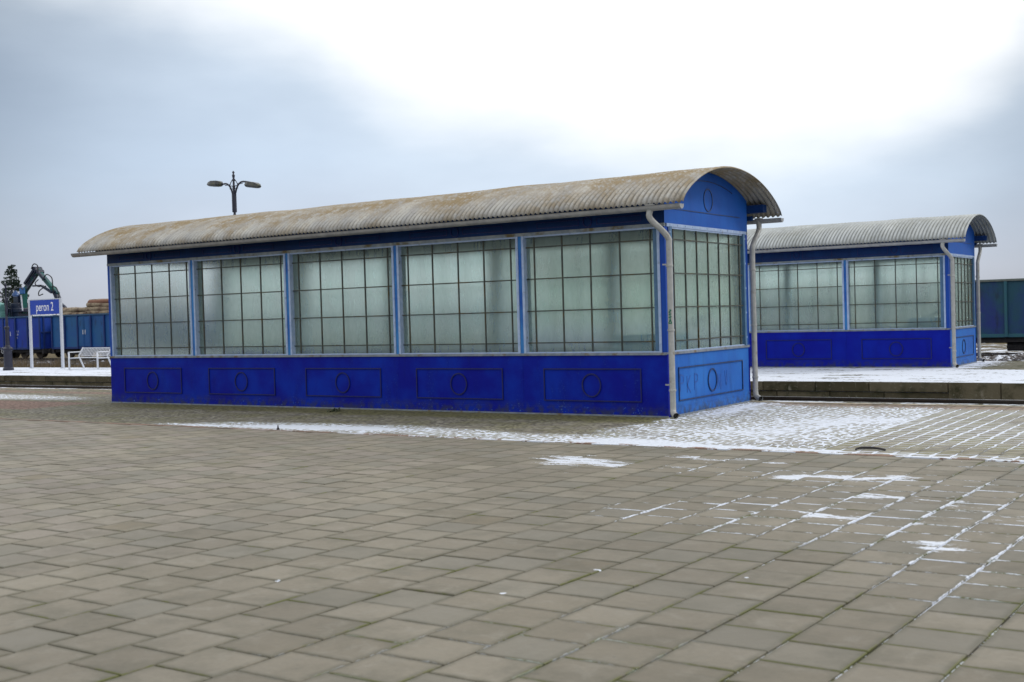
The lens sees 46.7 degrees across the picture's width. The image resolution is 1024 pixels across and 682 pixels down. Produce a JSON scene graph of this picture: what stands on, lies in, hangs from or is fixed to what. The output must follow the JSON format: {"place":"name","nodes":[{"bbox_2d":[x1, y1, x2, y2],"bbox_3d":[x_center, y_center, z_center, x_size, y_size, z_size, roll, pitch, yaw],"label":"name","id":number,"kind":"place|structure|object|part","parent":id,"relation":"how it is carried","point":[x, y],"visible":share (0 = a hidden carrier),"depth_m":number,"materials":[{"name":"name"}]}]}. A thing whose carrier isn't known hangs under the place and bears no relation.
{"place":"outdoors","nodes":[
{"label":"outdoors","id":0,"kind":"place"},
{"bbox_2d":[0,355,110,367],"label":"dry grass","id":1,"kind":"structure","parent":0,"point":[106,364],"depth_m":67.82,"materials":[{"name":"brown plant"}]},
{"bbox_2d":[0,419,1023,681],"bbox_3d":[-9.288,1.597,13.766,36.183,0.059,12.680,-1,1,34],"label":"slab paving","id":2,"kind":"structure","parent":0,"point":[136,553],"depth_m":7.74,"materials":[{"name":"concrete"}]},
{"bbox_2d":[0,418,1023,462],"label":"border row","id":3,"kind":"object","parent":2,"relation":"on","point":[917,457],"visible":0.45,"depth_m":14.55,"materials":[{"name":"concrete"}]},
{"bbox_2d":[0,388,1023,459],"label":"sett paving","id":4,"kind":"structure","parent":0,"point":[987,432],"depth_m":17.13,"materials":[{"name":"stone"}]},
{"bbox_2d":[71,166,783,445],"bbox_3d":[-2.231,-0.487,22.759,14.060,4.425,4.174,-1,1,34],"label":"platform shelter","id":5,"kind":"object","parent":4,"relation":"on","point":[625,296],"visible":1,"depth_m":20.16,"materials":[{"name":"blue paint"}]},
{"bbox_2d":[109,260,192,355],"bbox_3d":[-7.385,-0.644,24.305,2.480,1.898,0.120,-1,1,34],"label":"window","id":6,"kind":"structure","parent":5,"relation":"in","point":[151,303],"depth_m":24.36,"materials":[{"name":"grey glass"}]},
{"bbox_2d":[192,253,287,355],"bbox_3d":[-5.242,-0.673,22.878,2.530,1.898,0.120,-1,1,34],"label":"window","id":7,"kind":"structure","parent":5,"relation":"in","point":[240,303],"depth_m":22.92,"materials":[{"name":"glass"}]},
{"bbox_2d":[287,246,396,354],"bbox_3d":[-3.077,-0.703,21.438,2.530,1.898,0.120,-1,1,34],"label":"window","id":8,"kind":"structure","parent":5,"relation":"in","point":[342,301],"depth_m":21.47,"materials":[{"name":"glass"}]},
{"bbox_2d":[396,237,520,353],"bbox_3d":[-0.913,-0.733,19.997,2.530,1.898,0.120,-1,1,34],"label":"window","id":9,"kind":"structure","parent":5,"relation":"in","point":[455,297],"depth_m":20.02,"materials":[{"name":"clear glass"}]},
{"bbox_2d":[521,227,661,352],"bbox_3d":[1.230,-0.763,18.571,2.480,1.898,0.120,-1,1,34],"label":"window","id":10,"kind":"structure","parent":5,"relation":"in","point":[591,291],"depth_m":18.60,"materials":[{"name":"glass"}]},
{"bbox_2d":[668,226,747,351],"bbox_3d":[3.165,-0.830,19.156,0.120,1.898,2.940,-1,1,34],"label":"window","id":11,"kind":"structure","parent":5,"relation":"in","point":[707,275],"depth_m":19.10,"materials":[{"name":"clear glass"}]},
{"bbox_2d":[9,388,1023,406],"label":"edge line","id":12,"kind":"object","parent":4,"relation":"on","point":[750,401],"depth_m":19.34,"materials":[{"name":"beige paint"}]},
{"bbox_2d":[855,446,885,450],"bbox_3d":[3.977,1.189,13.114,0.336,0.035,0.103,-1,1,29],"label":"stick","id":13,"kind":"object","parent":4,"relation":"on","point":[869,447],"visible":1,"depth_m":13.15,"materials":[{"name":"brown wood"}]},
{"bbox_2d":[0,361,1023,397],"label":"platform surface","id":14,"kind":"object","parent":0,"point":[997,371],"visible":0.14,"depth_m":28.14,"materials":[{"name":"white snow"}]},
{"bbox_2d":[0,283,23,369],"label":"platform lamp","id":15,"kind":"object","parent":14,"relation":"on","point":[7,349],"visible":1,"depth_m":46.73,"materials":[{"name":"black metal"}]},
{"bbox_2d":[28,298,64,367],"bbox_3d":[-18.822,-0.299,47.860,2.220,2.800,0.160,-1,1,34],"label":"platform sign","id":16,"kind":"object","parent":14,"relation":"on","point":[42,307],"visible":1,"depth_m":47.79,"materials":[{"name":"blue metal"}]},
{"bbox_2d":[68,347,110,368],"bbox_3d":[-16.050,0.661,45.595,2.313,0.842,0.725,-1,1,34],"label":"bench","id":17,"kind":"object","parent":14,"relation":"on","point":[92,353],"visible":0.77,"depth_m":45.91,"materials":[{"name":"white metal"}]},
{"bbox_2d":[207,171,260,214],"bbox_3d":[-8.771,-2.190,37.734,2.316,6.450,0.420,-1,1,34],"label":"platform lamp","id":18,"kind":"object","parent":14,"relation":"on","point":[233,189],"visible":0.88,"depth_m":37.63,"materials":[{"name":"black metal"}]},
{"bbox_2d":[747,214,996,367],"bbox_3d":[6.208,-0.972,34.220,14.060,4.423,3.824,-1,1,34],"label":"platform shelter","id":19,"kind":"object","parent":14,"relation":"on","point":[896,293],"visible":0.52,"depth_m":30.77,"materials":[{"name":"blue paint"}]},
{"bbox_2d":[748,265,750,331],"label":"window","id":20,"kind":"structure","parent":19,"relation":"in","point":[748,265],"depth_m":32.32,"materials":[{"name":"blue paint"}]},
{"bbox_2d":[755,260,844,330],"bbox_3d":[7.624,-1.182,31.605,2.530,1.813,0.120,-1,1,34],"label":"window","id":21,"kind":"structure","parent":19,"relation":"in","point":[801,296],"depth_m":31.60,"materials":[{"name":"clear glass"}]},
{"bbox_2d":[846,255,945,329],"bbox_3d":[9.768,-1.212,30.178,2.480,1.813,0.120,-1,1,34],"label":"window","id":22,"kind":"structure","parent":19,"relation":"in","point":[902,292],"depth_m":30.21,"materials":[{"name":"clear glass"}]},
{"bbox_2d":[950,256,973,327],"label":"window","id":23,"kind":"structure","parent":19,"relation":"in","point":[962,265],"depth_m":30.78,"materials":[{"name":"glass"}]},
{"bbox_2d":[0,375,1023,399],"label":"platform edge wall","id":24,"kind":"structure","parent":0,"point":[961,390],"depth_m":24.92,"materials":[{"name":"grey concrete"}]},
{"bbox_2d":[0,343,1023,458],"bbox_3d":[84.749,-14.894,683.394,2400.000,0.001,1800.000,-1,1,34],"label":"ground","id":25,"kind":"structure","parent":0,"point":[994,347],"depth_m":61.13,"materials":[{"name":"white snow"}]},
{"bbox_2d":[0,265,32,315],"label":"spruce tree","id":26,"kind":"object","parent":25,"relation":"on","point":[10,272],"visible":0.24,"depth_m":113.31,"materials":[{"name":"green plant"}]},
{"bbox_2d":[0,352,1007,364],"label":"track bed","id":27,"kind":"object","parent":25,"relation":"on","point":[84,362],"visible":0.05,"depth_m":75.93,"materials":[{"name":"brown gravel"}]},
{"bbox_2d":[0,316,60,357],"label":"freight wagon","id":28,"kind":"object","parent":27,"relation":"on","point":[19,334],"visible":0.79,"depth_m":82.86,"materials":[{"name":"paint"}]},
{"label":"door","id":29,"kind":"part","parent":28,"relation":"part of","materials":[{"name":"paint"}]},
{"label":"door","id":30,"kind":"part","parent":28,"relation":"part of","materials":[{"name":"paint"}]},
{"bbox_2d":[0,263,66,357],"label":"log crane","id":31,"kind":"object","parent":27,"relation":"on","point":[18,306],"visible":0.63,"depth_m":89.02,"materials":[{"name":"paint"}]},
{"bbox_2d":[50,313,109,357],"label":"freight wagon","id":32,"kind":"object","parent":27,"relation":"on","point":[85,331],"visible":0.23,"depth_m":79.38,"materials":[{"name":"blue paint"}]},
{"bbox_2d":[56,312,86,314],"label":"log","id":33,"kind":"object","parent":32,"relation":"on","point":[67,313],"visible":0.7,"depth_m":80.30,"materials":[{"name":"brown wood"}]},
{"bbox_2d":[63,308,85,312],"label":"log","id":34,"kind":"object","parent":33,"relation":"on","point":[75,310],"visible":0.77,"depth_m":80.23,"materials":[{"name":"brown wood"}]},
{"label":"door","id":35,"kind":"part","parent":32,"relation":"part of","materials":[{"name":"blue paint"}]},
{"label":"door","id":36,"kind":"part","parent":32,"relation":"part of","materials":[{"name":"blue paint"}]},
{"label":"log","id":37,"kind":"object","parent":32,"relation":"on","visible":0},
{"bbox_2d":[86,310,108,313],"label":"log","id":38,"kind":"object","parent":37,"relation":"on","point":[97,312],"visible":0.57,"depth_m":78.87,"materials":[{"name":"brown wood"}]},
{"bbox_2d":[0,354,1012,360],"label":"rail","id":39,"kind":"object","parent":27,"relation":"on","point":[106,359],"depth_m":77.89,"materials":[{"name":"brown metal"}]},
{"bbox_2d":[0,353,1017,358],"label":"rail","id":40,"kind":"object","parent":27,"relation":"on","point":[110,358],"depth_m":80.37,"materials":[{"name":"brown metal"}]},
{"bbox_2d":[975,278,1023,350],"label":"freight wagon","id":41,"kind":"object","parent":27,"relation":"on","point":[1002,310],"visible":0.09,"depth_m":47.24,"materials":[{"name":"teal paint"}]},
{"bbox_2d":[26,388,992,405],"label":"platform face","id":42,"kind":"object","parent":25,"relation":"on","point":[761,401],"depth_m":19.87},
{"bbox_2d":[0,387,1023,405],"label":"platform edging","id":43,"kind":"object","parent":42,"relation":"on","point":[752,400],"visible":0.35,"depth_m":19.57,"materials":[{"name":"grey concrete"}]},
{"bbox_2d":[976,353,1023,360],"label":"rubble bank","id":44,"kind":"structure","parent":25,"relation":"on","point":[1017,357],"depth_m":40.09,"materials":[{"name":"white snow"}]},
{"bbox_2d":[0,0,1023,315],"label":"sky","id":45,"kind":"structure","parent":0,"point":[114,114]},
{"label":"log","id":46,"kind":"object","parent":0,"visible":0},
{"bbox_2d":[84,307,108,311],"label":"log","id":47,"kind":"object","parent":46,"relation":"on","point":[96,308],"visible":0.69,"depth_m":79.04,"materials":[{"name":"brown wood"}]},
{"bbox_2d":[86,302,108,306],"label":"log","id":48,"kind":"object","parent":47,"relation":"on","point":[97,304],"visible":0.65,"depth_m":79.10,"materials":[{"name":"brown wood"}]},
{"bbox_2d":[88,299,108,302],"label":"log","id":49,"kind":"object","parent":48,"relation":"on","point":[99,301],"visible":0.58,"depth_m":79.06,"materials":[{"name":"brown wood"}]},
{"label":"track bed","id":50,"kind":"structure","parent":0,"visible":0},
{"bbox_2d":[0,385,1023,404],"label":"rail","id":51,"kind":"object","parent":50,"relation":"on","point":[916,400],"depth_m":23.22,"materials":[{"name":"metal"}]}
]}

